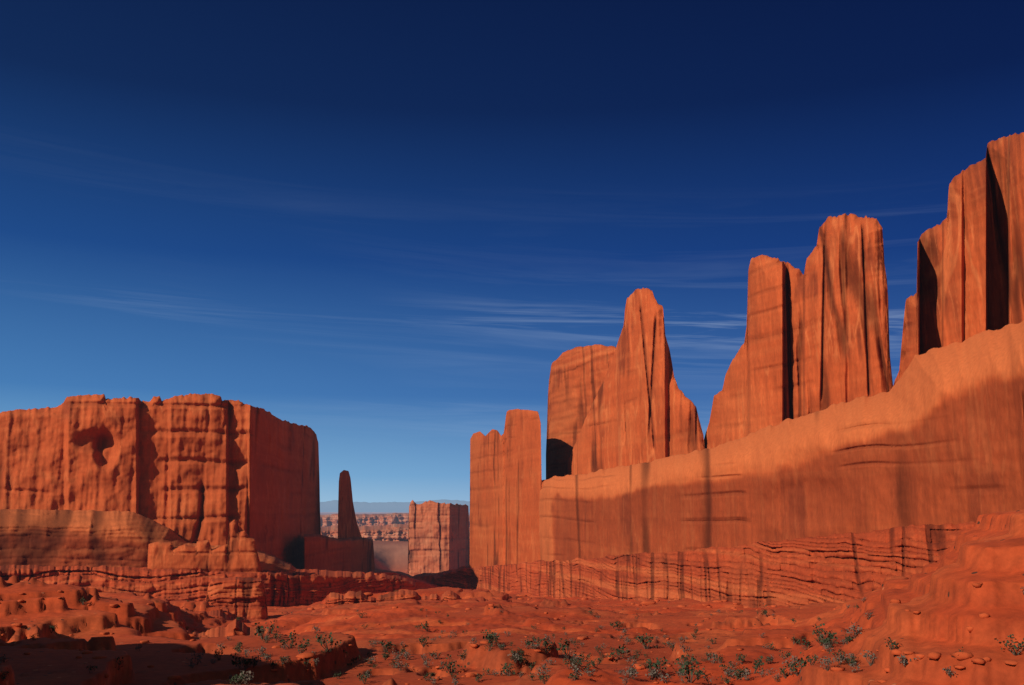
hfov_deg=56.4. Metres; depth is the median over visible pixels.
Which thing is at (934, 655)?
boulders
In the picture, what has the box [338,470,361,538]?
spire
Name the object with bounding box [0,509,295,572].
butte bench
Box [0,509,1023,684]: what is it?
ground
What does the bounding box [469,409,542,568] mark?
rock tower
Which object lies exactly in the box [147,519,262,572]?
butte pinnacles
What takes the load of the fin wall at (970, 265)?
on the wall at (934, 436)
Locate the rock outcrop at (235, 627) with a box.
[187,619,270,636]
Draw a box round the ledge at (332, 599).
[325,590,507,606]
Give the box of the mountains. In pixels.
[320,499,469,511]
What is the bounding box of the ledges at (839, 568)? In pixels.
[434,521,974,607]
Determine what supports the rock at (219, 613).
on the ground
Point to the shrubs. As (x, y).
(825, 642)
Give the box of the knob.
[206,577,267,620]
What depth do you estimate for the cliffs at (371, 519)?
4985.88 m
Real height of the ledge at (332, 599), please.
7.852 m
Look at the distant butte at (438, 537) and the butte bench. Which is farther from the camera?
the distant butte at (438, 537)
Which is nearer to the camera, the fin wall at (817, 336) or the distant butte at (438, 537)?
the fin wall at (817, 336)
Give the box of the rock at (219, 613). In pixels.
[182,608,233,620]
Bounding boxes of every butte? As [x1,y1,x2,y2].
[0,393,320,568]
[408,500,469,575]
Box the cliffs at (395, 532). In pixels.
[321,524,469,540]
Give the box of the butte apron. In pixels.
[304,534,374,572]
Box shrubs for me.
[0,587,1023,684]
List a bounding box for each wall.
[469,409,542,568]
[539,320,1023,561]
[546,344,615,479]
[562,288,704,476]
[704,213,892,448]
[893,132,1023,385]
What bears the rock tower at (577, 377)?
on the wall at (934, 436)
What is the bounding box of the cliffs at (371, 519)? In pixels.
[320,513,469,526]
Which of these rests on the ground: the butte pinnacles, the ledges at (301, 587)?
the ledges at (301, 587)
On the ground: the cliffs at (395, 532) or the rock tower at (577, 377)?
the cliffs at (395, 532)
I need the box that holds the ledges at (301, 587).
[0,564,415,606]
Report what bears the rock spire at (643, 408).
on the wall at (934, 436)
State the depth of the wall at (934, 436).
232.56 m
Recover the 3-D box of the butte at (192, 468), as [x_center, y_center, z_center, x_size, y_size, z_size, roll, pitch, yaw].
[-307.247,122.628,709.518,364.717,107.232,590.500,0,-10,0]
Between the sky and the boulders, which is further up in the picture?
the sky
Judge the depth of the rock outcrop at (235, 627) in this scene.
146.34 m
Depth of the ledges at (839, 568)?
253.61 m
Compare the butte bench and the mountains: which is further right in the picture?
the mountains
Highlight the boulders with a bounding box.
[0,570,1018,684]
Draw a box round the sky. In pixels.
[0,0,1023,502]

